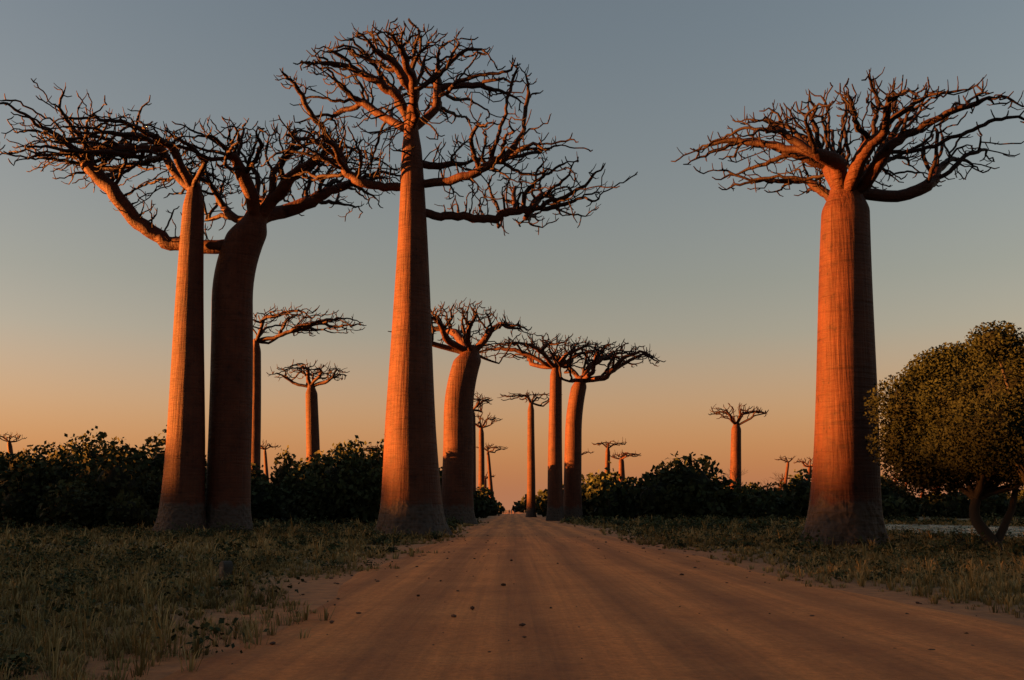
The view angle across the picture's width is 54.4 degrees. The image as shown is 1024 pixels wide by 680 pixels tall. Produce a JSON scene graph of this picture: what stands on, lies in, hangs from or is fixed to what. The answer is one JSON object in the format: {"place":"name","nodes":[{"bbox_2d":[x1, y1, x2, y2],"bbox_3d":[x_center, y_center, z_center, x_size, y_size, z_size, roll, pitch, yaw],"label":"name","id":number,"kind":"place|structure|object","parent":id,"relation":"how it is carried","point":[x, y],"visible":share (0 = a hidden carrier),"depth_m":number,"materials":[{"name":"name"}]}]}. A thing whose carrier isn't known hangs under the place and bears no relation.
{"place":"outdoors","nodes":[
{"label":"outdoors","id":0,"kind":"place"},
{"bbox_2d":[215,561,232,580],"bbox_3d":[-5.928,4.819,20.620,0.320,0.479,0.420,7,-12,-34],"label":"rock","id":1,"kind":"object","parent":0,"point":[226,567],"visible":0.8,"depth_m":20.53,"materials":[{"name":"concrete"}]},
{"bbox_2d":[0,510,1023,679],"bbox_3d":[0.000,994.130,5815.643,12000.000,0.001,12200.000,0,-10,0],"label":"ground","id":2,"kind":"structure","parent":0,"point":[321,590],"depth_m":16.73,"materials":[{"name":"green plant"}]},
{"bbox_2d":[0,432,26,454],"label":"baobab tree","id":3,"kind":"object","parent":2,"relation":"on","point":[9,446],"visible":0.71,"depth_m":398.37,"materials":[{"name":"brown plant"}]},
{"bbox_2d":[3,107,235,531],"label":"baobab tree","id":4,"kind":"object","parent":2,"relation":"on","point":[182,498],"visible":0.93,"depth_m":65.81,"materials":[{"name":"plant"}]},
{"bbox_2d":[0,78,400,532],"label":"baobab tree","id":5,"kind":"object","parent":2,"relation":"on","point":[238,248],"visible":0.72,"depth_m":67.72,"materials":[{"name":"plant"}]},
{"bbox_2d":[261,440,280,476],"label":"baobab tree","id":6,"kind":"object","parent":2,"relation":"on","point":[265,448],"visible":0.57,"depth_m":377.21,"materials":[{"name":"brown plant"}]},
{"bbox_2d":[266,359,349,462],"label":"baobab tree","id":7,"kind":"object","parent":2,"relation":"on","point":[312,434],"visible":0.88,"depth_m":167.58,"materials":[{"name":"brown plant"}]},
{"bbox_2d":[251,304,366,475],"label":"baobab tree","id":8,"kind":"object","parent":2,"relation":"on","point":[256,420],"visible":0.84,"depth_m":133.32,"materials":[{"name":"brown plant"}]},
{"bbox_2d":[363,443,382,459],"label":"baobab tree","id":9,"kind":"object","parent":2,"relation":"on","point":[369,448],"visible":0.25,"depth_m":446.36,"materials":[{"name":"brown plant"}]},
{"bbox_2d":[261,17,637,536],"bbox_3d":[-4.067,-3.355,61.560,22.490,30.929,16.207,3,-10,-17],"label":"baobab tree","id":10,"kind":"object","parent":2,"relation":"on","point":[411,497],"visible":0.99,"depth_m":59.85,"materials":[{"name":"brown plant"}]},
{"bbox_2d":[388,297,535,523],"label":"baobab tree","id":11,"kind":"object","parent":2,"relation":"on","point":[457,474],"visible":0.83,"depth_m":106.79,"materials":[{"name":"brown plant"}]},
{"bbox_2d":[473,391,492,491],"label":"baobab tree","id":12,"kind":"object","parent":2,"relation":"on","point":[478,400],"visible":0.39,"depth_m":253.78,"materials":[{"name":"brown plant"}]},
{"bbox_2d":[475,412,501,492],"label":"baobab tree","id":13,"kind":"object","parent":2,"relation":"on","point":[481,477],"visible":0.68,"depth_m":292.93,"materials":[{"name":"brown plant"}]},
{"bbox_2d":[485,471,494,487],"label":"baobab tree","id":14,"kind":"object","parent":2,"relation":"on","point":[486,480],"visible":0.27,"depth_m":494.94,"materials":[{"name":"brown plant"}]},
{"bbox_2d":[476,443,506,497],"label":"baobab tree","id":15,"kind":"object","parent":2,"relation":"on","point":[488,447],"visible":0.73,"depth_m":416.42,"materials":[{"name":"brown plant"}]},
{"bbox_2d":[0,425,1023,529],"bbox_3d":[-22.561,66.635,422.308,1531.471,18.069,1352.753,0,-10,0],"label":"shrubs","id":16,"kind":"object","parent":2,"relation":"on","point":[88,485],"visible":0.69,"depth_m":104.07,"materials":[{"name":"green plant"}]},
{"bbox_2d":[0,508,1023,679],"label":"verge weeds","id":17,"kind":"object","parent":2,"relation":"on","point":[646,519],"visible":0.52,"depth_m":34.30,"materials":[{"name":"green plant"}]},
{"bbox_2d":[499,390,548,516],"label":"baobab tree","id":18,"kind":"object","parent":2,"relation":"on","point":[531,507],"visible":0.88,"depth_m":203.38,"materials":[{"name":"brown plant"}]},
{"bbox_2d":[107,534,976,668],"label":"road pebbles","id":19,"kind":"object","parent":2,"relation":"on","point":[418,595],"visible":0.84,"depth_m":17.13,"materials":[{"name":"stone"}]},
{"bbox_2d":[479,332,609,520],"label":"baobab tree","id":20,"kind":"object","parent":2,"relation":"on","point":[555,510],"visible":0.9,"depth_m":137.03,"materials":[{"name":"brown plant"}]},
{"bbox_2d":[544,338,664,519],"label":"baobab tree","id":21,"kind":"object","parent":2,"relation":"on","point":[572,496],"visible":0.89,"depth_m":139.62,"materials":[{"name":"brown plant"}]},
{"bbox_2d":[592,437,626,472],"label":"baobab tree","id":22,"kind":"object","parent":2,"relation":"on","point":[607,445],"visible":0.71,"depth_m":327.62,"materials":[{"name":"brown plant"}]},
{"bbox_2d":[610,450,640,481],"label":"baobab tree","id":23,"kind":"object","parent":2,"relation":"on","point":[621,466],"visible":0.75,"depth_m":376.37,"materials":[{"name":"brown plant"}]},
{"bbox_2d":[726,466,747,518],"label":"bare shrub","id":24,"kind":"object","parent":2,"relation":"on","point":[737,473],"visible":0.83,"depth_m":148.70,"materials":[{"name":"brown plant"}]},
{"bbox_2d":[709,402,768,487],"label":"baobab tree","id":25,"kind":"object","parent":2,"relation":"on","point":[735,458],"visible":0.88,"depth_m":176.69,"materials":[{"name":"brown plant"}]},
{"bbox_2d":[761,479,785,495],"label":"bare shrub","id":26,"kind":"object","parent":2,"relation":"on","point":[774,486],"visible":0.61,"depth_m":199.61,"materials":[{"name":"brown plant"}]},
{"bbox_2d":[769,472,789,484],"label":"bare shrub","id":27,"kind":"object","parent":2,"relation":"on","point":[780,478],"visible":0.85,"depth_m":195.21,"materials":[{"name":"brown plant"}]},
{"bbox_2d":[775,455,793,484],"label":"baobab tree","id":28,"kind":"object","parent":2,"relation":"on","point":[787,468],"visible":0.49,"depth_m":416.38,"materials":[{"name":"brown plant"}]},
{"bbox_2d":[794,457,812,480],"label":"baobab tree","id":29,"kind":"object","parent":2,"relation":"on","point":[809,466],"visible":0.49,"depth_m":479.93,"materials":[{"name":"brown plant"}]},
{"bbox_2d":[671,67,1023,546],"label":"baobab tree","id":30,"kind":"object","parent":2,"relation":"on","point":[845,502],"visible":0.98,"depth_m":42.89,"materials":[{"name":"brown plant"}]},
{"bbox_2d":[862,334,1023,551],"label":"leafy tree","id":31,"kind":"object","parent":2,"relation":"on","point":[904,430],"visible":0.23,"depth_m":36.88,"materials":[{"name":"green plant"}]},
{"bbox_2d":[907,320,1023,489],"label":"leafy tree","id":32,"kind":"object","parent":2,"relation":"on","point":[985,432],"visible":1,"depth_m":31.25,"materials":[{"name":"green plant"}]},
{"bbox_2d":[0,0,1023,509],"label":"sky","id":33,"kind":"structure","parent":0,"point":[721,286],"materials":[{"name":"blue"}]},
{"bbox_2d":[160,510,1023,679],"bbox_3d":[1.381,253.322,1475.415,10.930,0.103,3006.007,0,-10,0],"label":"dirt road","id":34,"kind":"structure","parent":0,"point":[630,617],"depth_m":12.60,"materials":[{"name":"brown soil"}]},
{"bbox_2d":[885,525,1023,536],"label":"pond water","id":35,"kind":"structure","parent":0,"point":[1016,529],"depth_m":81.21,"materials":[{"name":"liquid"}]},
{"bbox_2d":[888,524,1021,534],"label":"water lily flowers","id":36,"kind":"object","parent":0,"point":[946,528],"visible":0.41,"depth_m":81.56,"materials":[{"name":"white plant"}]}
]}

